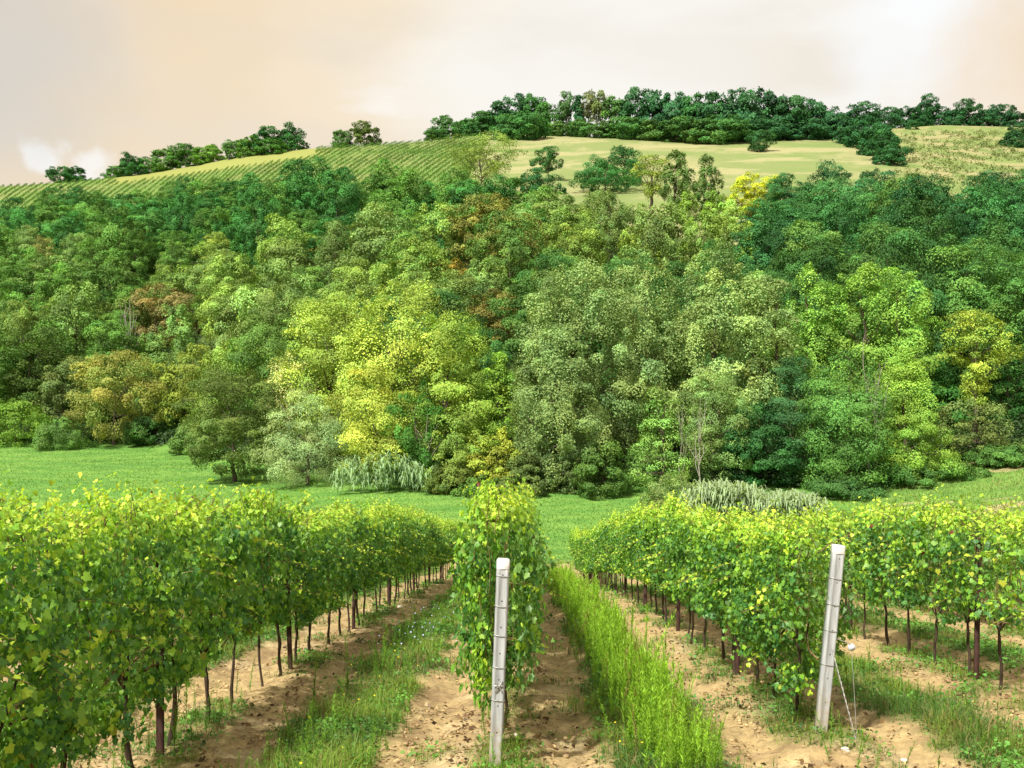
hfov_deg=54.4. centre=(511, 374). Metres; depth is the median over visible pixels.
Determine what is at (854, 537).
grapevine
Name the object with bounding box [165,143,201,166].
broadleaf tree
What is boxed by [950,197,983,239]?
broadleaf tree
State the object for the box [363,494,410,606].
grapevine
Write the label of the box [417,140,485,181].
vine row
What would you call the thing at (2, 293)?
broadleaf tree
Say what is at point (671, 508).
grapevine
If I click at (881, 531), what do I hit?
grapevine
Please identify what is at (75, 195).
broadleaf tree
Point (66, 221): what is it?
broadleaf tree
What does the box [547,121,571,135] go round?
broadleaf tree
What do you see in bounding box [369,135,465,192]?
vine row
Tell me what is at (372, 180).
broadleaf tree
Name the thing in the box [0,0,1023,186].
sky
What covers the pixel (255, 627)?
grapevine
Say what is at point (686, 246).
broadleaf tree
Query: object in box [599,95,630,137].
broadleaf tree
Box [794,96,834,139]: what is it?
broadleaf tree
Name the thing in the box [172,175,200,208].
broadleaf tree
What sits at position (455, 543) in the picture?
grapevine
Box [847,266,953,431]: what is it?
poplar tree
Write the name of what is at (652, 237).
broadleaf tree
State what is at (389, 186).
broadleaf tree
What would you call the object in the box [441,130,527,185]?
ash tree
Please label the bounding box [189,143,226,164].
broadleaf tree
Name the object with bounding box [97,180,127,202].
vine row
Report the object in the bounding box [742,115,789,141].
broadleaf tree
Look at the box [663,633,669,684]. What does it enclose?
tall weed
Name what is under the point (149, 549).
grapevine
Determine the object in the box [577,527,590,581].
grapevine
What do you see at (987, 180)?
broadleaf tree
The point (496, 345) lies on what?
broadleaf tree
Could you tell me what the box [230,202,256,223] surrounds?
broadleaf tree
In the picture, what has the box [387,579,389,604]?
vine stake
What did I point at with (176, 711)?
tall weed
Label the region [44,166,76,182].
broadleaf tree
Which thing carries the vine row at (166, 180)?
on the ground at (734, 161)
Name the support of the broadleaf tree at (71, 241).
on the ground at (734, 161)
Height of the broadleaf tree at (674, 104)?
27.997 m
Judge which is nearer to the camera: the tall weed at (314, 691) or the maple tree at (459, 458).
the tall weed at (314, 691)
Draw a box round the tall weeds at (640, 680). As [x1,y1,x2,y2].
[544,555,726,767]
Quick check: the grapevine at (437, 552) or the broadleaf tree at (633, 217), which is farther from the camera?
the broadleaf tree at (633, 217)
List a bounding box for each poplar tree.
[260,351,326,468]
[508,255,651,470]
[508,322,612,490]
[586,260,708,461]
[629,154,669,217]
[639,235,792,464]
[657,149,693,221]
[673,189,700,229]
[686,154,725,219]
[701,190,726,230]
[725,269,813,458]
[754,263,849,434]
[797,261,908,437]
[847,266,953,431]
[912,238,1023,399]
[954,250,1023,407]
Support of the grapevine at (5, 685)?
on the ground at (734, 161)
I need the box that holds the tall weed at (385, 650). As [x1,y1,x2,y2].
[382,625,388,674]
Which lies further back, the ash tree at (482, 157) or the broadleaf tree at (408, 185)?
the ash tree at (482, 157)
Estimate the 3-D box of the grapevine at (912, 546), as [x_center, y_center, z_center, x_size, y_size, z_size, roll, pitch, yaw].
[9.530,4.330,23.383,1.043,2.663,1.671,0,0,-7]
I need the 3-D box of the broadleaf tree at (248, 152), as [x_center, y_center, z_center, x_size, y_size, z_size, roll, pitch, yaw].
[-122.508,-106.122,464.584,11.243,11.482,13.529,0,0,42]
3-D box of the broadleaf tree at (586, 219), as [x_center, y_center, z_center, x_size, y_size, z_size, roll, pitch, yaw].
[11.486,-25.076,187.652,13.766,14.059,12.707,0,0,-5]
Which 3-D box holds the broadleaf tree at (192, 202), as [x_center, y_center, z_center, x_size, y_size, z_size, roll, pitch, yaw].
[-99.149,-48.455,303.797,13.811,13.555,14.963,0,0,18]
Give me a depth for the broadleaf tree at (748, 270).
129.06 m
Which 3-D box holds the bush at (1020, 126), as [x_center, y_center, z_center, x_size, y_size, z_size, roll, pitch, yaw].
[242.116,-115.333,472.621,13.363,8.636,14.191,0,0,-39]
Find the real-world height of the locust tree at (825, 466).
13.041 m
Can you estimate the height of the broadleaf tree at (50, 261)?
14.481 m
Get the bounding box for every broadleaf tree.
[0,197,30,224]
[0,209,42,244]
[0,210,37,255]
[0,212,22,226]
[0,224,26,290]
[0,247,53,310]
[0,260,51,295]
[0,281,26,300]
[0,290,26,329]
[0,295,56,342]
[0,299,28,350]
[0,299,45,370]
[0,319,16,390]
[0,329,38,418]
[3,224,47,275]
[3,319,80,402]
[5,255,96,303]
[24,189,59,219]
[26,205,44,223]
[27,235,63,281]
[33,261,82,317]
[33,294,104,348]
[34,197,75,240]
[36,219,72,251]
[40,185,88,217]
[40,213,88,254]
[40,279,112,373]
[42,223,64,254]
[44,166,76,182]
[53,232,100,269]
[55,233,107,284]
[60,345,127,423]
[61,236,125,293]
[66,210,107,233]
[67,166,86,181]
[67,208,110,235]
[71,190,113,233]
[78,293,158,356]
[78,319,143,389]
[79,246,142,320]
[80,310,150,378]
[84,206,142,273]
[89,194,114,210]
[96,261,143,304]
[97,283,154,327]
[100,165,122,177]
[104,193,146,231]
[104,194,146,222]
[108,350,198,429]
[111,203,141,244]
[111,229,158,288]
[112,151,146,176]
[112,221,153,250]
[123,233,164,271]
[126,188,152,210]
[131,209,172,251]
[137,156,163,172]
[138,303,208,388]
[139,230,197,272]
[140,196,175,239]
[143,257,182,317]
[146,264,203,327]
[149,148,182,171]
[149,234,200,292]
[156,180,188,206]
[156,241,192,281]
[161,190,197,254]
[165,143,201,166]
[166,194,211,232]
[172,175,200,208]
[180,179,211,215]
[180,206,235,261]
[184,340,275,432]
[185,213,215,243]
[186,206,219,240]
[186,248,255,295]
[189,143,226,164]
[190,266,239,322]
[191,231,239,278]
[192,250,266,327]
[193,219,240,255]
[194,191,230,224]
[198,282,277,342]
[201,177,236,206]
[205,293,270,368]
[206,180,242,213]
[218,186,246,206]
[218,314,315,440]
[220,212,260,254]
[221,139,251,158]
[221,194,244,224]
[222,258,326,347]
[228,171,265,225]
[229,188,282,273]
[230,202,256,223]
[233,136,262,157]
[233,182,283,221]
[239,283,308,387]
[241,125,283,155]
[243,230,301,282]
[245,179,302,253]
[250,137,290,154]
[251,212,316,287]
[254,236,316,309]
[266,298,372,397]
[267,158,313,215]
[275,209,326,244]
[277,121,309,150]
[277,170,336,232]
[285,154,334,208]
[285,264,329,317]
[300,165,365,234]
[301,217,364,277]
[306,220,367,289]
[306,248,384,322]
[314,258,391,357]
[316,166,369,224]
[330,129,355,147]
[331,201,414,292]
[335,215,369,247]
[349,120,382,145]
[351,293,429,370]
[356,173,389,202]
[356,193,419,277]
[359,157,407,215]
[361,235,458,316]
[362,189,397,227]
[369,167,431,228]
[369,176,420,208]
[373,229,449,309]
[389,269,500,349]
[391,209,431,238]
[392,287,490,383]
[401,181,445,225]
[405,200,474,271]
[415,207,462,261]
[420,323,519,405]
[423,128,445,140]
[427,114,463,138]
[433,167,481,236]
[442,191,520,285]
[444,178,483,243]
[446,257,513,325]
[450,119,482,136]
[460,110,496,136]
[461,193,495,247]
[461,207,548,309]
[467,172,516,227]
[477,100,514,134]
[482,176,539,210]
[482,211,552,283]
[483,277,611,391]
[488,113,528,139]
[491,92,527,124]
[503,202,559,251]
[508,110,552,139]
[511,246,601,344]
[513,201,584,262]
[516,93,552,132]
[517,247,599,320]
[525,185,579,235]
[526,190,561,225]
[532,102,566,133]
[538,203,611,265]
[546,224,605,283]
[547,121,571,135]
[556,91,577,122]
[565,118,594,136]
[569,190,624,234]
[573,258,683,398]
[577,89,598,133]
[587,120,613,137]
[587,189,630,264]
[590,90,609,123]
[595,248,669,331]
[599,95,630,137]
[602,202,654,250]
[605,116,645,139]
[608,200,690,295]
[615,86,656,134]
[615,227,667,282]
[627,282,716,367]
[633,88,675,138]
[635,119,674,140]
[637,201,700,263]
[650,250,761,339]
[653,91,690,138]
[654,115,700,142]
[671,91,711,141]
[671,290,789,399]
[674,209,733,267]
[681,119,719,143]
[682,238,741,303]
[686,114,748,144]
[691,90,732,129]
[692,267,744,300]
[700,199,756,263]
[702,262,798,361]
[705,87,745,138]
[718,218,789,294]
[721,119,758,142]
[732,86,776,130]
[732,198,781,253]
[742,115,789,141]
[750,199,815,237]
[750,217,811,270]
[754,89,798,139]
[756,236,852,343]
[759,172,815,218]
[761,271,852,385]
[765,251,846,301]
[769,118,801,140]
[772,219,841,276]
[775,95,813,133]
[782,188,826,221]
[786,118,828,139]
[792,232,868,303]
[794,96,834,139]
[798,200,856,262]
[803,159,863,230]
[809,106,842,137]
[810,120,842,139]
[831,114,859,143]
[832,100,884,134]
[832,219,939,367]
[838,227,922,327]
[839,115,893,146]
[844,167,896,228]
[853,227,980,395]
[856,125,895,155]
[866,131,914,160]
[867,171,930,226]
[871,142,907,165]
[872,106,904,127]
[873,171,972,273]
[877,195,963,301]
[885,181,977,245]
[892,105,918,127]
[905,107,934,125]
[909,93,940,125]
[913,231,1020,354]
[925,105,953,124]
[938,187,1013,244]
[938,256,1023,386]
[944,109,972,125]
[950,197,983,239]
[952,98,987,125]
[954,172,1015,232]
[961,236,1023,345]
[964,234,1023,276]
[965,195,1023,251]
[966,109,1000,125]
[966,217,1017,272]
[968,178,1023,229]
[972,168,1023,221]
[986,103,1019,126]
[997,111,1023,126]
[1007,203,1023,243]
[1010,168,1023,195]
[1010,190,1023,225]
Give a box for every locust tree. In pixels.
[622,385,691,491]
[713,401,803,487]
[741,354,865,476]
[785,347,904,490]
[867,345,969,480]
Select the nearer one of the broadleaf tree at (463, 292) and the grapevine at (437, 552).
the grapevine at (437, 552)
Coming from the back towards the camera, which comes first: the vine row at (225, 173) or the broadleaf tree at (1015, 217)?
the vine row at (225, 173)
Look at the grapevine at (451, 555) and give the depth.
41.05 m
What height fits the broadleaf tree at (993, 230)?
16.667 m
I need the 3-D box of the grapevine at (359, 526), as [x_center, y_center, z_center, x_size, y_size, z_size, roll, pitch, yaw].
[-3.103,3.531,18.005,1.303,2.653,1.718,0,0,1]
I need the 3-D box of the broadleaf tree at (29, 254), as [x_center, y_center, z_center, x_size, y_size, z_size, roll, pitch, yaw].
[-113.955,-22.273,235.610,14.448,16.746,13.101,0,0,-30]
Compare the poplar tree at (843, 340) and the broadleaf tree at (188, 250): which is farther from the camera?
the broadleaf tree at (188, 250)
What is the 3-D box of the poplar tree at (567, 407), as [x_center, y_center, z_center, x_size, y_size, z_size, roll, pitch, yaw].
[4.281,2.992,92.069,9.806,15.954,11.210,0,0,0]
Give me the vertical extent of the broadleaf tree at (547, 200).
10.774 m
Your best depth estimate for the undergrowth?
97.13 m
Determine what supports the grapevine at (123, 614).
on the ground at (734, 161)
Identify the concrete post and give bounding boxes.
[489,558,509,765]
[813,544,845,732]
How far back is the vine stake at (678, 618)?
18.91 m
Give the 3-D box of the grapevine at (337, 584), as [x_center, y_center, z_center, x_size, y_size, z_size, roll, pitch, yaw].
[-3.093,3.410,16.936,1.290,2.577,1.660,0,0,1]
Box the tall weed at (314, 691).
[307,662,318,712]
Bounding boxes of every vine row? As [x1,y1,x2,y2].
[0,182,34,206]
[0,183,19,196]
[0,183,27,203]
[6,182,42,207]
[15,181,50,206]
[22,180,58,207]
[25,180,66,210]
[47,178,83,204]
[52,179,75,195]
[65,177,99,199]
[74,175,108,199]
[86,175,115,195]
[91,179,115,195]
[95,181,119,198]
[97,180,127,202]
[99,179,136,206]
[107,178,146,204]
[126,177,152,198]
[130,176,159,199]
[131,175,166,201]
[145,174,173,197]
[150,173,181,198]
[187,169,211,189]
[199,169,223,190]
[201,168,217,182]
[206,166,233,190]
[207,165,238,197]
[219,164,244,189]
[221,163,256,196]
[222,163,250,189]
[236,162,263,185]
[245,159,279,185]
[251,160,272,177]
[252,158,288,186]
[256,158,295,187]
[267,145,328,187]
[268,145,323,181]
[279,144,336,181]
[299,144,344,170]
[301,143,358,180]
[312,143,365,177]
[312,144,351,167]
[314,141,388,192]
[314,142,373,177]
[317,142,380,182]
[321,141,395,188]
[340,139,420,189]
[341,140,404,176]
[343,140,412,180]
[354,138,430,183]
[358,137,440,185]
[362,136,450,189]
[365,136,455,190]
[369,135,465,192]
[398,133,476,175]
[404,133,487,180]
[408,133,483,170]
[411,137,484,179]
[411,145,481,191]
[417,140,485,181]
[422,148,481,187]
[430,153,478,190]
[431,159,474,192]
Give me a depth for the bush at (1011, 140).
427.00 m
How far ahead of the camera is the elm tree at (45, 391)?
157.67 m
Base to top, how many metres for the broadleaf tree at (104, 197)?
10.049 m
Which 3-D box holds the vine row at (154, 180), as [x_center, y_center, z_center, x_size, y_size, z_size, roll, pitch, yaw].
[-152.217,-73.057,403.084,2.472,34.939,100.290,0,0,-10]
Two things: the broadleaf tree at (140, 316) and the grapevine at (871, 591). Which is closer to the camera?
the grapevine at (871, 591)
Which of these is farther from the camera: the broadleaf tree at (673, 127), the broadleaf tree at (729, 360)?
the broadleaf tree at (673, 127)
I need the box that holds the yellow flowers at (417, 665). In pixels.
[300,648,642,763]
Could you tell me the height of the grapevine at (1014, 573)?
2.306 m
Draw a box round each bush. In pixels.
[0,398,54,447]
[27,416,98,449]
[118,412,185,444]
[167,419,205,454]
[247,388,363,487]
[420,463,478,494]
[450,473,514,498]
[464,426,529,489]
[494,451,549,496]
[517,444,590,494]
[567,438,633,500]
[639,472,698,510]
[805,472,890,499]
[882,461,992,486]
[904,121,920,129]
[962,444,1023,467]
[998,130,1023,147]
[1003,122,1023,135]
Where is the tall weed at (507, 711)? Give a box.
[503,701,513,744]
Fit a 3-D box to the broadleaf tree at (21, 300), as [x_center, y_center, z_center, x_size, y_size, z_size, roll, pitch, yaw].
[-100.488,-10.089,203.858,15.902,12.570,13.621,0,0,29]
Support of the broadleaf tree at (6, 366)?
on the ground at (734, 161)
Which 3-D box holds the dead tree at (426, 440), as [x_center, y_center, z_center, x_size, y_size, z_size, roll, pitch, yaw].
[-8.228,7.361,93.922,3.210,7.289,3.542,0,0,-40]
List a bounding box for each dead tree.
[119,299,140,364]
[416,416,436,465]
[677,407,686,492]
[684,399,706,481]
[863,338,887,486]
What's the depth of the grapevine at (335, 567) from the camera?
15.72 m
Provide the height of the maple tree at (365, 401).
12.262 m
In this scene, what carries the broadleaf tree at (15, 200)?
on the ground at (734, 161)
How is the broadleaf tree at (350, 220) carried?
on the ground at (734, 161)
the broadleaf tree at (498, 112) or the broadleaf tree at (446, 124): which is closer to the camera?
the broadleaf tree at (446, 124)
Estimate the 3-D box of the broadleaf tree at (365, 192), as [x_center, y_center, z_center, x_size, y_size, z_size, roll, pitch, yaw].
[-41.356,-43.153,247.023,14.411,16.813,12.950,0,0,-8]
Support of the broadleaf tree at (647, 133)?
on the ground at (734, 161)
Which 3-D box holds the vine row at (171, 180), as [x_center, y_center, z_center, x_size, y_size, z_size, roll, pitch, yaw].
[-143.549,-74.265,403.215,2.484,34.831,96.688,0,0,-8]
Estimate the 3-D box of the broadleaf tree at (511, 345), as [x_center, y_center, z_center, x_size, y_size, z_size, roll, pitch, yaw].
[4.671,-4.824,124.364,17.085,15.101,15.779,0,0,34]
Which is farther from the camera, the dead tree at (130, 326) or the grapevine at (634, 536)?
the dead tree at (130, 326)
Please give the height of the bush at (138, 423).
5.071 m
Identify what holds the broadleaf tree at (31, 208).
on the ground at (734, 161)
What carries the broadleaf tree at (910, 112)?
on the ground at (734, 161)
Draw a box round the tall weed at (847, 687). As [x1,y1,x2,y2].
[842,658,850,702]
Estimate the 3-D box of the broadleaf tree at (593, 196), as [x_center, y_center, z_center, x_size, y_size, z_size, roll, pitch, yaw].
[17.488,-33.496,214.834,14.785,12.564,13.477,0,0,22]
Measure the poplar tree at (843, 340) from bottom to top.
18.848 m
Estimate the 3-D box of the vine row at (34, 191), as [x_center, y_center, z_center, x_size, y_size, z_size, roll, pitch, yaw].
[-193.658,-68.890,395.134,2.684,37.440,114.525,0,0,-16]
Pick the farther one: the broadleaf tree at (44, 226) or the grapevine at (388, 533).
the broadleaf tree at (44, 226)
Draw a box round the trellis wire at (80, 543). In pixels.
[5,536,207,546]
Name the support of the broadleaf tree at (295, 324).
on the ground at (734, 161)
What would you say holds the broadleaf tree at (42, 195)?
on the ground at (734, 161)
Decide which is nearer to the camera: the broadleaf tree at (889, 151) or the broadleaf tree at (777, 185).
the broadleaf tree at (777, 185)
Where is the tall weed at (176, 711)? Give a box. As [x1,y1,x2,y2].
[170,682,183,752]
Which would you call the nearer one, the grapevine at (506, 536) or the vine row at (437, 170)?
the grapevine at (506, 536)
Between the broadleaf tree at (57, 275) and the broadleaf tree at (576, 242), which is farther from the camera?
the broadleaf tree at (57, 275)
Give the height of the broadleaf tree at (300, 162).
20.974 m
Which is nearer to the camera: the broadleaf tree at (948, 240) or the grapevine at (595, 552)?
the grapevine at (595, 552)
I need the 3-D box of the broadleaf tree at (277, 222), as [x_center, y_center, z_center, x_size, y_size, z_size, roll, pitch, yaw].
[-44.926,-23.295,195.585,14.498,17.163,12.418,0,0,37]
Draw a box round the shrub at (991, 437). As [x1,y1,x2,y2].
[929,398,1014,459]
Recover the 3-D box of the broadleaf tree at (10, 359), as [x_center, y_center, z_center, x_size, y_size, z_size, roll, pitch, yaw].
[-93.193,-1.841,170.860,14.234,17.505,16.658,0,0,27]
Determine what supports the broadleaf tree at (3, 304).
on the ground at (734, 161)
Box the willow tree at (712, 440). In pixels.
[679,371,755,481]
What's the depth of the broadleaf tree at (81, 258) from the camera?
240.57 m
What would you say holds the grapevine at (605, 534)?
on the ground at (734, 161)
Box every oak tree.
[63,349,172,444]
[170,364,300,481]
[513,167,566,194]
[529,146,563,181]
[568,154,642,193]
[598,144,646,184]
[744,129,776,151]
[780,175,909,236]
[839,215,920,262]
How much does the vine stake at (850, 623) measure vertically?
2.182 m
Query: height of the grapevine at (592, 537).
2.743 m
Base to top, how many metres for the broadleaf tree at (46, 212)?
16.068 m
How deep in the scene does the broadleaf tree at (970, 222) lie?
182.57 m
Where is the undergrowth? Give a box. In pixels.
[0,214,1023,487]
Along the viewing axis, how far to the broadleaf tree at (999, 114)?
545.76 m
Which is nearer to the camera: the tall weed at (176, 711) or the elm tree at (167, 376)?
the tall weed at (176, 711)
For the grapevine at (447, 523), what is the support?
on the ground at (734, 161)
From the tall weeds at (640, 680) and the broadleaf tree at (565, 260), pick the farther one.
the broadleaf tree at (565, 260)
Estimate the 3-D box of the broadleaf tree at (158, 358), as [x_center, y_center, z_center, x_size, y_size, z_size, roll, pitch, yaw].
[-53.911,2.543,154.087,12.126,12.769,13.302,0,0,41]
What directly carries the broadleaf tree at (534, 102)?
on the ground at (734, 161)
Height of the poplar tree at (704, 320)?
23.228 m
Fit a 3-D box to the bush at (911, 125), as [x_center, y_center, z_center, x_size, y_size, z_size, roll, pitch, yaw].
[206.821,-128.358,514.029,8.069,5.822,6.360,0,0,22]
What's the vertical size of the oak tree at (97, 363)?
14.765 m
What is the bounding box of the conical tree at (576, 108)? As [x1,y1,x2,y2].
[568,94,585,133]
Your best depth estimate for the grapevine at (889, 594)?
15.81 m
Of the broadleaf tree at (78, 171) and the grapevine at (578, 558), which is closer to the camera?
the grapevine at (578, 558)
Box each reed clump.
[326,449,435,494]
[677,478,769,514]
[749,488,829,522]
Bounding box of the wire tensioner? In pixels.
[836,638,856,736]
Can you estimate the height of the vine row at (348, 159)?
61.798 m
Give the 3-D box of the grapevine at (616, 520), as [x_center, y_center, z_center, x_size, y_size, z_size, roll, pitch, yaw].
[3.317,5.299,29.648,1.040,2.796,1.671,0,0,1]
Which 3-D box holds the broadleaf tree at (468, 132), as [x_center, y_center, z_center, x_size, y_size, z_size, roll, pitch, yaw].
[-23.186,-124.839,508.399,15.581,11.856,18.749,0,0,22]
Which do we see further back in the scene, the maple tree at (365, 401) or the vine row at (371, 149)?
the vine row at (371, 149)
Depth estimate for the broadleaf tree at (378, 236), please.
178.45 m
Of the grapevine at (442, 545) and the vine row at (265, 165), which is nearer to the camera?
the grapevine at (442, 545)
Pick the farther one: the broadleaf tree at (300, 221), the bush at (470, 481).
the broadleaf tree at (300, 221)
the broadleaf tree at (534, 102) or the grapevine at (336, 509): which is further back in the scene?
the broadleaf tree at (534, 102)
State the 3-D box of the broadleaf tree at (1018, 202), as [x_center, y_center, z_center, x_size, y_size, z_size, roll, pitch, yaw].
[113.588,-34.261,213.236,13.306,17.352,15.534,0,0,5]
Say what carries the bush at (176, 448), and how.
on the ground at (734, 161)
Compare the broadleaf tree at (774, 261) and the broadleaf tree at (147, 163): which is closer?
the broadleaf tree at (774, 261)
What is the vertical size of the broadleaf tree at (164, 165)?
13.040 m
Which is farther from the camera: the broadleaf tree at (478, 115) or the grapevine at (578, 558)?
the broadleaf tree at (478, 115)
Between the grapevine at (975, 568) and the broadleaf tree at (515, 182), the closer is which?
the grapevine at (975, 568)
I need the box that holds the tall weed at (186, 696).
[183,650,190,712]
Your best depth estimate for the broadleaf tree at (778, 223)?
180.49 m
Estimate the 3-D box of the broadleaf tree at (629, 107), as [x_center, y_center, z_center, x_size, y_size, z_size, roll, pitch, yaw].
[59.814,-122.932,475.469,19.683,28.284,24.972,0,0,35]
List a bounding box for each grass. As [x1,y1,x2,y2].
[0,438,1023,563]
[0,566,1023,767]
[894,129,1023,195]
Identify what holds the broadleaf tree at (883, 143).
on the ground at (734, 161)
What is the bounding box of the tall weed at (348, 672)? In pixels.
[344,632,351,683]
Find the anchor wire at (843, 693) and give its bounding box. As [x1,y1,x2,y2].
[831,647,855,738]
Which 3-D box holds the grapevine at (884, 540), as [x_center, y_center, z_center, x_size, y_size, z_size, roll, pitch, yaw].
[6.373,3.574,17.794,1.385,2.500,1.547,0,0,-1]
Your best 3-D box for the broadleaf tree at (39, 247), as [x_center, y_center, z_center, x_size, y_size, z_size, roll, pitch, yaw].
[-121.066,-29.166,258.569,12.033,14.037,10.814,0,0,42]
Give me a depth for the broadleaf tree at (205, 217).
265.64 m
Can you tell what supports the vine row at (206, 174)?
on the ground at (734, 161)
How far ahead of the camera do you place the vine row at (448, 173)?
336.94 m
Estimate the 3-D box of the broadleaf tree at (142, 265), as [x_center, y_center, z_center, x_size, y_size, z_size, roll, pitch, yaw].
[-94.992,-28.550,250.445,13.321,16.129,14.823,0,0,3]
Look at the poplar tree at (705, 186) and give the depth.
239.79 m
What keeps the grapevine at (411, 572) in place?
on the ground at (734, 161)
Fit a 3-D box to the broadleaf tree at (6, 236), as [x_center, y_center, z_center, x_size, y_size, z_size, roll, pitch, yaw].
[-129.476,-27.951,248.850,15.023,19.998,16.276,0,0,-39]
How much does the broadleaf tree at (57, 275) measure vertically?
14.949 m
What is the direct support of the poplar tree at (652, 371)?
on the ground at (734, 161)
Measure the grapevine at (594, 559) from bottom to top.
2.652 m
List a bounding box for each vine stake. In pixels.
[154,546,163,756]
[284,550,292,669]
[352,543,355,629]
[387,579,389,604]
[413,573,414,590]
[624,571,626,595]
[644,583,646,608]
[676,566,681,630]
[734,543,739,674]
[848,532,852,633]
[973,538,981,679]
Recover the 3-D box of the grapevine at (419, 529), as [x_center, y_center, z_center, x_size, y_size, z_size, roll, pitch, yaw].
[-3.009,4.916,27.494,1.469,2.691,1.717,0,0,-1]
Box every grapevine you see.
[0,469,118,767]
[0,483,40,616]
[0,484,19,614]
[0,490,158,767]
[0,551,32,719]
[1,492,91,619]
[37,471,209,767]
[42,502,112,665]
[61,501,155,651]
[95,482,174,587]
[109,482,242,746]
[132,509,182,599]
[136,463,272,719]
[147,489,215,614]
[177,501,218,596]
[187,494,284,704]
[225,482,315,686]
[240,482,323,676]
[263,504,343,662]
[268,502,364,651]
[275,505,315,572]
[292,503,372,644]
[305,499,374,635]
[327,495,380,631]
[337,502,395,624]
[342,502,398,618]
[357,494,400,610]
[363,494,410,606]
[368,501,422,604]
[384,509,422,601]
[387,502,422,603]
[395,503,428,598]
[406,507,425,594]
[406,509,432,592]
[408,508,431,577]
[411,508,430,588]
[412,508,442,587]
[423,517,448,584]
[424,511,444,573]
[424,512,447,584]
[425,518,447,583]
[435,521,452,579]
[437,522,456,578]
[438,519,455,579]
[440,517,454,562]
[441,517,460,579]
[445,470,565,711]
[446,486,544,703]
[447,499,561,662]
[447,517,460,578]
[460,468,557,724]
[474,481,549,645]
[515,491,550,571]
[564,528,582,570]
[567,530,582,573]
[570,532,581,569]
[572,527,584,573]
[572,533,583,577]
[573,533,584,578]
[574,527,587,573]
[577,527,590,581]
[580,530,601,583]
[581,535,591,584]
[582,532,592,571]
[584,519,606,586]
[584,533,608,586]
[588,522,605,588]
[589,518,610,589]
[589,520,606,587]
[592,523,612,590]
[594,522,621,589]
[598,511,625,592]
[604,509,629,596]
[604,511,630,594]
[606,509,633,595]
[610,521,634,599]
[611,510,636,586]
[615,502,646,604]
[618,502,665,605]
[626,499,658,610]
[627,487,688,619]
[633,506,664,614]
[638,500,678,623]
[644,511,695,621]
[652,488,711,635]
[653,500,716,643]
[669,497,741,649]
[679,507,748,661]
[682,506,782,674]
[704,492,803,684]
[709,505,827,698]
[734,500,869,717]
[755,506,800,579]
[774,509,806,560]
[777,509,837,607]
[793,506,847,619]
[803,502,847,578]
[810,500,879,624]
[827,507,894,638]
[832,510,861,565]
[841,494,923,645]
[843,516,864,600]
[850,517,886,579]
[859,493,957,653]
[869,506,890,600]
[879,507,920,607]
[881,483,989,663]
[885,505,942,609]
[914,497,960,611]
[921,500,1014,676]
[926,507,981,618]
[935,493,1023,689]
[940,506,996,616]
[967,510,1022,624]
[972,513,1018,602]
[975,498,1023,632]
[990,496,1023,587]
[995,531,1023,606]
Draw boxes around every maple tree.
[124,282,201,356]
[272,293,409,460]
[317,273,486,458]
[322,364,432,483]
[354,309,511,463]
[379,376,453,485]
[413,406,495,487]
[428,257,473,303]
[448,288,522,346]
[465,351,544,459]
[726,171,782,215]
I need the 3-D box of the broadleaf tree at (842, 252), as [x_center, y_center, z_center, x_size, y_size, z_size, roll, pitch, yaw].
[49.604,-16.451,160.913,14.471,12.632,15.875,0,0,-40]
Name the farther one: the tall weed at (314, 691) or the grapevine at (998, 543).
the grapevine at (998, 543)
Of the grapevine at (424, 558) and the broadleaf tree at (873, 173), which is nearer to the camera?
the grapevine at (424, 558)
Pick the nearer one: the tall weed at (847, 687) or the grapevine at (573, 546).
the tall weed at (847, 687)
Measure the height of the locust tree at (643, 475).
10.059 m
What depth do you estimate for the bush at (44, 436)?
143.84 m
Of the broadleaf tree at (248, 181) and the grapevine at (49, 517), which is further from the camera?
the broadleaf tree at (248, 181)
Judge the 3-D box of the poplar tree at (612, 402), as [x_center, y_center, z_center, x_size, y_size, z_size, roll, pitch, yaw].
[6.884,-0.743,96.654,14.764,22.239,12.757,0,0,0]
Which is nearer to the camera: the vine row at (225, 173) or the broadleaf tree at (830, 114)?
the vine row at (225, 173)
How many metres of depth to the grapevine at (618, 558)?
27.43 m
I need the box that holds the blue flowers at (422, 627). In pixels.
[362,602,456,643]
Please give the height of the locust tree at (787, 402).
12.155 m
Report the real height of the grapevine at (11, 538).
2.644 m
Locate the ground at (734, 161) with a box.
[0,125,1023,767]
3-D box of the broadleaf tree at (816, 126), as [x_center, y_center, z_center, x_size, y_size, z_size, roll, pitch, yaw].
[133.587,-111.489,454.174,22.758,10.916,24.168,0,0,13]
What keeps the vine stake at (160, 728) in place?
on the ground at (734, 161)
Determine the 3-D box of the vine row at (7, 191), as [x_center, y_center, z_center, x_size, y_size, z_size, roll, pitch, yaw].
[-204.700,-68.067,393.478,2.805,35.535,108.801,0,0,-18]
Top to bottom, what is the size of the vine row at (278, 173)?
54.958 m
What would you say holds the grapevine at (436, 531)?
on the ground at (734, 161)
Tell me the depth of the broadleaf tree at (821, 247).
136.22 m
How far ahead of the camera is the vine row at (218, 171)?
414.05 m
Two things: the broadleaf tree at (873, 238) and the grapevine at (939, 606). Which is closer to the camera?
the grapevine at (939, 606)
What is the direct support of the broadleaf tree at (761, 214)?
on the ground at (734, 161)
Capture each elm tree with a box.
[0,311,80,419]
[25,355,106,425]
[146,342,222,424]
[196,341,273,409]
[897,352,979,437]
[933,309,1023,443]
[968,338,1023,434]
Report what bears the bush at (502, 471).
on the ground at (734, 161)
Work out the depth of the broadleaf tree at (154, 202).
307.18 m
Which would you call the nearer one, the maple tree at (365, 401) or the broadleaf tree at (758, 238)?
the maple tree at (365, 401)
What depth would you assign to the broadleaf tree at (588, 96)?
491.60 m

